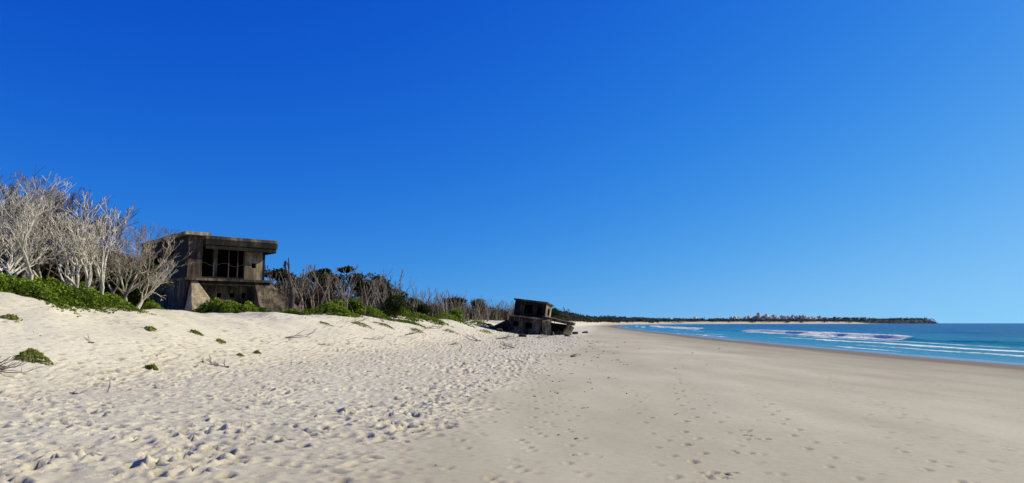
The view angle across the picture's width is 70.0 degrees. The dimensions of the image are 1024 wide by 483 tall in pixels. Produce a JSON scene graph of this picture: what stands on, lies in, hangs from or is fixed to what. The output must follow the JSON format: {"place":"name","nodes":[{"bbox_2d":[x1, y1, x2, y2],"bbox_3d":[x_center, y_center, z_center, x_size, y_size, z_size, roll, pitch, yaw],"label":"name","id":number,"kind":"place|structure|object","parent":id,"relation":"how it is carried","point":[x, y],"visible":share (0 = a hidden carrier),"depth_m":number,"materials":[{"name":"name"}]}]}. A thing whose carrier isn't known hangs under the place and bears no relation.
{"place":"outdoors","nodes":[
{"label":"outdoors","id":0,"kind":"place"},
{"bbox_2d":[0,292,1023,482],"bbox_3d":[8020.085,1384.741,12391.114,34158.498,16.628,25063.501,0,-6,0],"label":"beach sand ground","id":1,"kind":"structure","parent":0,"point":[747,411],"depth_m":16.13,"materials":[{"name":"beige sand"}]},
{"bbox_2d":[0,313,22,322],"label":"dune grass tuft","id":2,"kind":"object","parent":1,"relation":"on","point":[11,316],"visible":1,"depth_m":24.81,"materials":[{"name":"green plant"}]},
{"bbox_2d":[0,352,30,370],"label":"driftwood branch","id":3,"kind":"object","parent":1,"relation":"on","point":[9,361],"visible":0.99,"depth_m":19.41,"materials":[{"name":"grey wood"}]},
{"bbox_2d":[0,357,43,372],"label":"driftwood branch","id":4,"kind":"object","parent":1,"relation":"on","point":[3,368],"visible":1,"depth_m":19.31,"materials":[{"name":"grey wood"}]},
{"bbox_2d":[0,252,55,278],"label":"coastal scrub tree","id":5,"kind":"object","parent":1,"relation":"on","point":[44,274],"visible":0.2,"depth_m":37.93,"materials":[{"name":"green plant"}]},
{"bbox_2d":[0,166,63,240],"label":"bare dead tree","id":6,"kind":"object","parent":1,"relation":"on","point":[25,193],"visible":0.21,"depth_m":33.14,"materials":[{"name":"grey wood"}]},
{"bbox_2d":[13,348,53,364],"bbox_3d":[-13.900,3.357,21.334,1.068,0.545,0.835,3,-7,-28],"label":"dune grass tuft","id":7,"kind":"object","parent":1,"relation":"on","point":[35,354],"visible":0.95,"depth_m":21.16,"materials":[{"name":"green plant"}]},
{"bbox_2d":[0,177,66,275],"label":"bare dead tree","id":8,"kind":"object","parent":1,"relation":"on","point":[8,268],"visible":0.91,"depth_m":30.13,"materials":[{"name":"grey wood"}]},
{"bbox_2d":[0,277,66,306],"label":"green groundcover patch","id":9,"kind":"object","parent":1,"relation":"on","point":[29,292],"visible":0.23,"depth_m":29.10,"materials":[{"name":"green plant"}]},
{"bbox_2d":[0,171,75,278],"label":"bare dead tree","id":10,"kind":"object","parent":1,"relation":"on","point":[41,228],"visible":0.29,"depth_m":34.89,"materials":[{"name":"grey wood"}]},
{"bbox_2d":[0,171,76,282],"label":"bare dead tree","id":11,"kind":"object","parent":1,"relation":"on","point":[24,245],"visible":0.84,"depth_m":30.63,"materials":[{"name":"grey wood"}]},
{"bbox_2d":[1,187,75,278],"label":"bare dead tree","id":12,"kind":"object","parent":1,"relation":"on","point":[43,269],"visible":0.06,"depth_m":38.33,"materials":[{"name":"grey wood"}]},
{"bbox_2d":[0,272,81,316],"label":"green groundcover patch","id":13,"kind":"object","parent":1,"relation":"on","point":[7,281],"visible":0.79,"depth_m":28.76,"materials":[{"name":"green plant"}]},
{"bbox_2d":[3,276,91,315],"bbox_3d":[-20.136,2.291,30.678,6.416,1.745,4.425,0,-6,0],"label":"green groundcover patch","id":14,"kind":"object","parent":1,"relation":"on","point":[55,294],"visible":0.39,"depth_m":29.72,"materials":[{"name":"green plant"}]},
{"bbox_2d":[0,191,99,284],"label":"bare dead tree","id":15,"kind":"object","parent":1,"relation":"on","point":[38,268],"visible":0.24,"depth_m":34.57,"materials":[{"name":"grey wood"}]},
{"bbox_2d":[0,187,106,274],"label":"bare dead tree","id":16,"kind":"object","parent":1,"relation":"on","point":[14,265],"visible":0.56,"depth_m":31.65,"materials":[{"name":"grey wood"}]},
{"bbox_2d":[41,259,69,277],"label":"coastal scrub tree","id":17,"kind":"object","parent":1,"relation":"on","point":[54,269],"visible":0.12,"depth_m":39.31,"materials":[{"name":"green plant"}]},
{"bbox_2d":[1,182,120,274],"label":"bare dead tree","id":18,"kind":"object","parent":1,"relation":"on","point":[106,203],"visible":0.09,"depth_m":37.33,"materials":[{"name":"grey wood"}]},
{"bbox_2d":[0,192,123,284],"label":"bare dead tree","id":19,"kind":"object","parent":1,"relation":"on","point":[64,263],"visible":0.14,"depth_m":37.77,"materials":[{"name":"grey wood"}]},
{"bbox_2d":[8,206,122,260],"bbox_3d":[-26.030,0.942,40.378,4.450,6.854,7.490,-6,-9,44],"label":"bare dead tree","id":20,"kind":"object","parent":1,"relation":"on","point":[94,233],"visible":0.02,"depth_m":41.67,"materials":[{"name":"grey wood"}]},
{"bbox_2d":[29,193,109,300],"bbox_3d":[-20.159,0.376,33.279,4.462,5.635,3.400,-6,-9,45],"label":"bare dead tree","id":21,"kind":"object","parent":1,"relation":"on","point":[82,253],"visible":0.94,"depth_m":32.55,"materials":[{"name":"grey wood"}]},
{"bbox_2d":[44,260,96,281],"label":"coastal scrub tree","id":22,"kind":"object","parent":1,"relation":"on","point":[82,278],"visible":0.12,"depth_m":39.10,"materials":[{"name":"green plant"}]},
{"bbox_2d":[22,186,140,282],"bbox_3d":[-23.215,0.516,38.630,7.607,6.961,4.520,-6,-9,43],"label":"bare dead tree","id":23,"kind":"object","parent":1,"relation":"on","point":[75,217],"visible":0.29,"depth_m":36.70,"materials":[{"name":"grey wood"}]},
{"bbox_2d":[36,199,129,288],"bbox_3d":[-22.311,0.768,37.406,5.044,5.919,4.153,4,-8,-35],"label":"bare dead tree","id":24,"kind":"object","parent":1,"relation":"on","point":[93,283],"visible":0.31,"depth_m":37.36,"materials":[{"name":"grey wood"}]},
{"bbox_2d":[38,276,140,313],"bbox_3d":[-19.855,2.295,31.430,6.121,1.646,4.547,0,-6,0],"label":"green groundcover patch","id":25,"kind":"object","parent":1,"relation":"on","point":[88,299],"visible":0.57,"depth_m":31.19,"materials":[{"name":"green plant"}]},
{"bbox_2d":[56,199,132,303],"bbox_3d":[-19.048,0.704,33.992,3.237,5.257,4.301,-2,-7,14],"label":"bare dead tree","id":26,"kind":"object","parent":1,"relation":"on","point":[101,274],"visible":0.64,"depth_m":33.64,"materials":[{"name":"grey wood"}]},
{"bbox_2d":[55,281,154,314],"bbox_3d":[-21.737,2.645,33.654,10.894,1.713,4.550,0,-6,0],"label":"green groundcover patch","id":27,"kind":"object","parent":1,"relation":"on","point":[137,310],"visible":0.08,"depth_m":34.12,"materials":[{"name":"green plant"}]},
{"bbox_2d":[72,281,148,311],"bbox_3d":[-19.890,2.622,34.258,4.617,1.476,4.076,-3,-7,27],"label":"green groundcover patch","id":28,"kind":"object","parent":1,"relation":"on","point":[82,285],"visible":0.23,"depth_m":34.03,"materials":[{"name":"green plant"}]},
{"bbox_2d":[70,220,157,265],"bbox_3d":[-22.073,1.503,41.373,3.616,5.569,6.086,-2,-7,21],"label":"bare dead tree","id":29,"kind":"object","parent":1,"relation":"on","point":[120,242],"visible":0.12,"depth_m":41.27,"materials":[{"name":"grey wood"}]},
{"bbox_2d":[95,274,136,295],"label":"coastal scrub tree","id":30,"kind":"object","parent":1,"relation":"on","point":[107,289],"visible":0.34,"depth_m":39.90,"materials":[{"name":"green plant"}]},
{"bbox_2d":[98,233,138,266],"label":"bare dead tree","id":31,"kind":"object","parent":1,"relation":"on","point":[119,256],"visible":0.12,"depth_m":42.61,"materials":[{"name":"grey wood"}]},
{"bbox_2d":[96,253,145,284],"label":"coastal scrub tree","id":32,"kind":"object","parent":1,"relation":"on","point":[143,268],"depth_m":45.00,"materials":[{"name":"green plant"}]},
{"bbox_2d":[105,292,141,309],"bbox_3d":[-20.537,3.059,37.092,3.672,1.022,3.360,2,-7,-14],"label":"green groundcover patch","id":33,"kind":"object","parent":1,"relation":"on","point":[108,293],"visible":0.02,"depth_m":36.85,"materials":[{"name":"green plant"}]},
{"bbox_2d":[93,261,155,304],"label":"coastal scrub tree","id":34,"kind":"object","parent":1,"relation":"on","point":[135,295],"visible":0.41,"depth_m":40.57,"materials":[{"name":"green plant"}]},
{"bbox_2d":[92,233,177,308],"bbox_3d":[-18.998,1.764,37.886,2.953,4.222,5.125,-1,-6,5],"label":"bare dead tree","id":35,"kind":"object","parent":1,"relation":"on","point":[146,296],"visible":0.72,"depth_m":37.16,"materials":[{"name":"grey wood"}]},
{"bbox_2d":[130,259,156,285],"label":"coastal scrub tree","id":36,"kind":"object","parent":1,"relation":"on","point":[152,265],"visible":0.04,"depth_m":46.52,"materials":[{"name":"green plant"}]},
{"bbox_2d":[93,219,195,304],"bbox_3d":[-17.630,1.194,35.899,6.016,4.847,3.843,-4,-7,30],"label":"bare dead tree","id":37,"kind":"object","parent":1,"relation":"on","point":[132,287],"visible":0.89,"depth_m":35.68,"materials":[{"name":"grey wood"}]},
{"bbox_2d":[127,298,168,309],"bbox_3d":[-21.310,3.647,42.102,4.486,0.871,3.751,0,-6,0],"label":"green groundcover patch","id":38,"kind":"object","parent":1,"relation":"on","point":[150,304],"visible":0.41,"depth_m":41.20,"materials":[{"name":"green plant"}]},
{"bbox_2d":[141,326,156,330],"bbox_3d":[-14.735,3.551,29.736,0.460,0.270,0.637,-5,-8,37],"label":"dune grass tuft","id":39,"kind":"object","parent":1,"relation":"on","point":[152,328],"visible":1,"depth_m":29.71,"materials":[{"name":"green plant"}]},
{"bbox_2d":[145,364,158,370],"bbox_3d":[-11.637,4.067,23.715,0.464,0.242,0.416,0,-6,0],"label":"dune grass tuft","id":40,"kind":"object","parent":1,"relation":"on","point":[153,366],"visible":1,"depth_m":23.61,"materials":[{"name":"green plant"}]},
{"bbox_2d":[147,266,175,292],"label":"coastal scrub tree","id":41,"kind":"object","parent":1,"relation":"on","point":[159,270],"visible":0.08,"depth_m":53.57,"materials":[{"name":"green plant"}]},
{"bbox_2d":[190,329,203,335],"bbox_3d":[-14.136,4.087,32.788,0.698,0.361,0.515,-3,-7,23],"label":"dune grass tuft","id":42,"kind":"object","parent":1,"relation":"on","point":[197,332],"visible":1,"depth_m":32.71,"materials":[{"name":"green plant"}]},
{"bbox_2d":[194,306,225,312],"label":"green groundcover patch","id":43,"kind":"object","parent":1,"relation":"on","point":[198,309],"visible":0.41,"depth_m":56.07,"materials":[{"name":"green plant"}]},
{"bbox_2d":[208,355,228,367],"bbox_3d":[-10.765,4.394,26.851,0.830,0.487,0.332,0,-6,-3],"label":"driftwood branch","id":44,"kind":"object","parent":1,"relation":"on","point":[216,364],"visible":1,"depth_m":26.73,"materials":[{"name":"grey wood"}]},
{"bbox_2d":[189,297,249,312],"bbox_3d":[-22.511,5.110,57.038,6.311,1.577,4.242,-2,-7,18],"label":"green groundcover patch","id":45,"kind":"object","parent":1,"relation":"on","point":[216,304],"visible":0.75,"depth_m":56.02,"materials":[{"name":"green plant"}]},
{"bbox_2d":[216,338,225,342],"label":"dune grass tuft","id":46,"kind":"object","parent":1,"relation":"on","point":[220,340],"visible":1,"depth_m":32.65,"materials":[{"name":"green plant"}]},
{"bbox_2d":[140,231,303,311],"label":"concrete bunker","id":47,"kind":"object","parent":1,"relation":"on","point":[223,269],"visible":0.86,"depth_m":65.17,"materials":[{"name":"grey concrete"}]},
{"bbox_2d":[235,301,269,312],"bbox_3d":[-20.537,5.216,57.376,3.161,1.162,3.120,-6,-9,42],"label":"green groundcover patch","id":48,"kind":"object","parent":1,"relation":"on","point":[249,306],"visible":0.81,"depth_m":56.95,"materials":[{"name":"green plant"}]},
{"bbox_2d":[264,268,306,292],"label":"coastal scrub tree","id":49,"kind":"object","parent":1,"relation":"on","point":[283,273],"visible":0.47,"depth_m":82.48,"materials":[{"name":"green plant"}]},
{"bbox_2d":[283,258,294,308],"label":"charred tree snag","id":50,"kind":"object","parent":1,"relation":"on","point":[291,298],"visible":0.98,"depth_m":65.23,"materials":[{"name":"brown wood"}]},
{"bbox_2d":[278,309,309,314],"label":"green groundcover patch","id":51,"kind":"object","parent":1,"relation":"on","point":[292,311],"visible":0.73,"depth_m":59.14,"materials":[{"name":"green plant"}]},
{"bbox_2d":[275,280,314,295],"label":"coastal scrub tree","id":52,"kind":"object","parent":1,"relation":"on","point":[312,285],"visible":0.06,"depth_m":92.69,"materials":[{"name":"green plant"}]},
{"bbox_2d":[285,328,317,337],"bbox_3d":[-11.391,4.925,39.669,1.783,0.649,0.586,0,-6,0],"label":"driftwood branch","id":53,"kind":"object","parent":1,"relation":"on","point":[299,335],"visible":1,"depth_m":39.67,"materials":[{"name":"grey wood"}]},
{"bbox_2d":[90,264,513,320],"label":"grey dead forest","id":54,"kind":"object","parent":1,"relation":"on","point":[362,292],"visible":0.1,"depth_m":84.45,"materials":[{"name":"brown wood"}]},
{"bbox_2d":[128,280,500,319],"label":"brown understorey scrub","id":55,"kind":"object","parent":1,"relation":"on","point":[320,292],"visible":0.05,"depth_m":77.74,"materials":[{"name":"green plant"}]},
{"bbox_2d":[305,268,338,290],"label":"coastal scrub tree","id":56,"kind":"object","parent":1,"relation":"on","point":[319,272],"visible":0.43,"depth_m":86.02,"materials":[{"name":"green plant"}]},
{"bbox_2d":[307,301,351,314],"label":"green groundcover patch","id":57,"kind":"object","parent":1,"relation":"on","point":[330,306],"visible":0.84,"depth_m":66.80,"materials":[{"name":"green plant"}]},
{"bbox_2d":[332,298,345,307],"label":"green shrub","id":58,"kind":"object","parent":1,"relation":"on","point":[336,301],"visible":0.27,"depth_m":70.03,"materials":[{"name":"green plant"}]},
{"bbox_2d":[320,312,362,316],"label":"green groundcover patch","id":59,"kind":"object","parent":1,"relation":"on","point":[347,314],"visible":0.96,"depth_m":63.27,"materials":[{"name":"green plant"}]},
{"bbox_2d":[319,265,365,292],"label":"coastal scrub tree","id":60,"kind":"object","parent":1,"relation":"on","point":[348,270],"visible":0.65,"depth_m":84.71,"materials":[{"name":"green plant"}]},
{"bbox_2d":[348,298,362,312],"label":"green shrub","id":61,"kind":"object","parent":1,"relation":"on","point":[356,304],"visible":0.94,"depth_m":73.78,"materials":[{"name":"green plant"}]},
{"bbox_2d":[351,322,371,328],"bbox_3d":[-11.791,6.643,57.650,2.062,0.689,1.097,0,-6,0],"label":"dune grass tuft","id":62,"kind":"object","parent":1,"relation":"on","point":[361,324],"visible":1,"depth_m":57.51,"materials":[{"name":"green plant"}]},
{"bbox_2d":[356,290,377,299],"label":"coastal scrub tree","id":63,"kind":"object","parent":1,"relation":"on","point":[365,296],"visible":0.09,"depth_m":95.75,"materials":[{"name":"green plant"}]},
{"bbox_2d":[353,305,385,315],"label":"green groundcover patch","id":64,"kind":"object","parent":1,"relation":"on","point":[373,310],"visible":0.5,"depth_m":73.97,"materials":[{"name":"green plant"}]},
{"bbox_2d":[350,272,397,305],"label":"coastal scrub tree","id":65,"kind":"object","parent":1,"relation":"on","point":[367,285],"visible":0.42,"depth_m":90.85,"materials":[{"name":"green plant"}]},
{"bbox_2d":[363,314,402,322],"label":"green groundcover patch","id":66,"kind":"object","parent":1,"relation":"on","point":[385,317],"visible":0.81,"depth_m":69.41,"materials":[{"name":"green plant"}]},
{"bbox_2d":[373,321,394,329],"bbox_3d":[-10.762,7.134,61.690,2.518,0.902,1.216,-1,-6,7],"label":"dune grass tuft","id":67,"kind":"object","parent":1,"relation":"on","point":[380,323],"visible":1,"depth_m":61.57,"materials":[{"name":"green plant"}]},
{"bbox_2d":[267,264,514,321],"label":"bleached dead forest","id":68,"kind":"object","parent":1,"relation":"on","point":[312,303],"visible":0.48,"depth_m":79.72,"materials":[{"name":"grey wood"}]},
{"bbox_2d":[379,289,408,304],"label":"coastal scrub tree","id":69,"kind":"object","parent":1,"relation":"on","point":[405,293],"visible":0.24,"depth_m":99.04,"materials":[{"name":"green plant"}]},
{"bbox_2d":[382,293,408,316],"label":"green shrub","id":70,"kind":"object","parent":1,"relation":"on","point":[395,301],"visible":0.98,"depth_m":78.50,"materials":[{"name":"green plant"}]},
{"bbox_2d":[363,300,428,323],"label":"green groundcover patch","id":71,"kind":"object","parent":1,"relation":"on","point":[408,314],"visible":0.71,"depth_m":78.80,"materials":[{"name":"green plant"}]},
{"bbox_2d":[297,291,504,320],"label":"green understorey scrub","id":72,"kind":"object","parent":1,"relation":"on","point":[436,310],"visible":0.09,"depth_m":110.11,"materials":[{"name":"green plant"}]},
{"bbox_2d":[395,319,424,326],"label":"green groundcover patch","id":73,"kind":"object","parent":1,"relation":"on","point":[410,322],"visible":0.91,"depth_m":73.03,"materials":[{"name":"green plant"}]},
{"bbox_2d":[405,297,421,309],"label":"coastal scrub tree","id":74,"kind":"object","parent":1,"relation":"on","point":[413,300],"visible":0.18,"depth_m":110.35,"materials":[{"name":"green plant"}]},
{"bbox_2d":[405,313,429,318],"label":"green groundcover patch","id":75,"kind":"object","parent":1,"relation":"on","point":[420,315],"visible":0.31,"depth_m":87.30,"materials":[{"name":"green plant"}]},
{"bbox_2d":[415,304,430,315],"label":"green shrub","id":76,"kind":"object","parent":1,"relation":"on","point":[425,309],"visible":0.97,"depth_m":90.86,"materials":[{"name":"green plant"}]},
{"bbox_2d":[422,317,452,326],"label":"green groundcover patch","id":77,"kind":"object","parent":1,"relation":"on","point":[436,320],"visible":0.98,"depth_m":85.22,"materials":[{"name":"green plant"}]},
{"bbox_2d":[159,340,720,465],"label":"beach debris twigs","id":78,"kind":"object","parent":1,"relation":"on","point":[552,381],"visible":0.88,"depth_m":26.14,"materials":[{"name":"brown wood"}]},
{"bbox_2d":[436,294,444,318],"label":"charred tree snag","id":79,"kind":"object","parent":1,"relation":"on","point":[442,301],"visible":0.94,"depth_m":99.24,"materials":[{"name":"grey wood"}]},
{"bbox_2d":[434,311,473,326],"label":"green groundcover patch","id":80,"kind":"object","parent":1,"relation":"on","point":[446,315],"visible":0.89,"depth_m":95.78,"materials":[{"name":"green plant"}]},
{"bbox_2d":[444,297,466,309],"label":"coastal scrub tree","id":81,"kind":"object","parent":1,"relation":"on","point":[460,300],"visible":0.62,"depth_m":129.11,"materials":[{"name":"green plant"}]},
{"bbox_2d":[449,307,462,320],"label":"green shrub","id":82,"kind":"object","parent":1,"relation":"on","point":[457,312],"visible":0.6,"depth_m":100.85,"materials":[{"name":"green plant"}]},
{"bbox_2d":[465,334,480,340],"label":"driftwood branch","id":83,"kind":"object","parent":1,"relation":"on","point":[472,337],"visible":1,"depth_m":69.78,"materials":[{"name":"grey wood"}]},
{"bbox_2d":[470,298,486,319],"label":"coastal scrub tree","id":84,"kind":"object","parent":1,"relation":"on","point":[473,303],"visible":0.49,"depth_m":149.30,"materials":[{"name":"green plant"}]},
{"bbox_2d":[466,320,502,330],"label":"green groundcover patch","id":85,"kind":"object","parent":1,"relation":"on","point":[483,324],"visible":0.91,"depth_m":110.77,"materials":[{"name":"green plant"}]},
{"bbox_2d":[496,328,519,338],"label":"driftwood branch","id":86,"kind":"object","parent":1,"relation":"on","point":[503,337],"visible":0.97,"depth_m":79.34,"materials":[{"name":"grey wood"}]},
{"bbox_2d":[452,306,563,320],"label":"brown forest scrub","id":87,"kind":"object","parent":1,"relation":"on","point":[505,315],"visible":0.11,"depth_m":195.10,"materials":[{"name":"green plant"}]},
{"bbox_2d":[490,298,575,334],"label":"collapsed bunker","id":88,"kind":"object","parent":1,"relation":"on","point":[530,317],"visible":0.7,"depth_m":109.73,"materials":[{"name":"concrete"}]},
{"bbox_2d":[492,307,619,322],"bbox_3d":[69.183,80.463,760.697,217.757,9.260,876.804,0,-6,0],"label":"distant forest edge","id":89,"kind":"object","parent":1,"relation":"on","point":[569,316],"visible":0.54,"depth_m":470.44,"materials":[{"name":"green plant"}]},
{"bbox_2d":[551,307,561,322],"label":"coastal scrub tree","id":90,"kind":"object","parent":1,"relation":"on","point":[556,312],"visible":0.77,"depth_m":169.16,"materials":[{"name":"green plant"}]},
{"bbox_2d":[582,315,861,322],"bbox_3d":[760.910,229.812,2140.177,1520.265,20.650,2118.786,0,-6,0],"label":"distant coast forest","id":91,"kind":"object","parent":1,"relation":"on","point":[637,319],"visible":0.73,"depth_m":2264.15,"materials":[{"name":"green plant"}]},
{"bbox_2d":[0,0,1023,322],"label":"sky","id":92,"kind":"structure","parent":0,"point":[687,159],"materials":[{"name":"blue"}]},
{"bbox_2d":[701,319,939,323],"bbox_3d":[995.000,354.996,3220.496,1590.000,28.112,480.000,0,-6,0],"label":"distant headland","id":93,"kind":"structure","parent":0,"point":[877,322],"depth_m":3007.87,"materials":[{"name":"green plant"}]},
{"bbox_2d":[693,312,867,321],"bbox_3d":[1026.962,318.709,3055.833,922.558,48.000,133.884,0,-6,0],"label":"distant town skyline","id":94,"kind":"structure","parent":93,"relation":"on","point":[766,316],"depth_m":3038.42},
{"bbox_2d":[671,317,938,323],"bbox_3d":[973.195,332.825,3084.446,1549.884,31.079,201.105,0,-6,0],"label":"distant headland trees","id":95,"kind":"object","parent":93,"relation":"on","point":[893,320],"visible":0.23,"depth_m":3023.97,"materials":[{"name":"green plant"}]},
{"bbox_2d":[621,323,1023,362],"bbox_3d":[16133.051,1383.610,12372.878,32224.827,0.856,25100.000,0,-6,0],"label":"sea water","id":96,"kind":"structure","parent":0,"point":[1002,342],"depth_m":144.31,"materials":[{"name":"blue liquid"}]}
]}

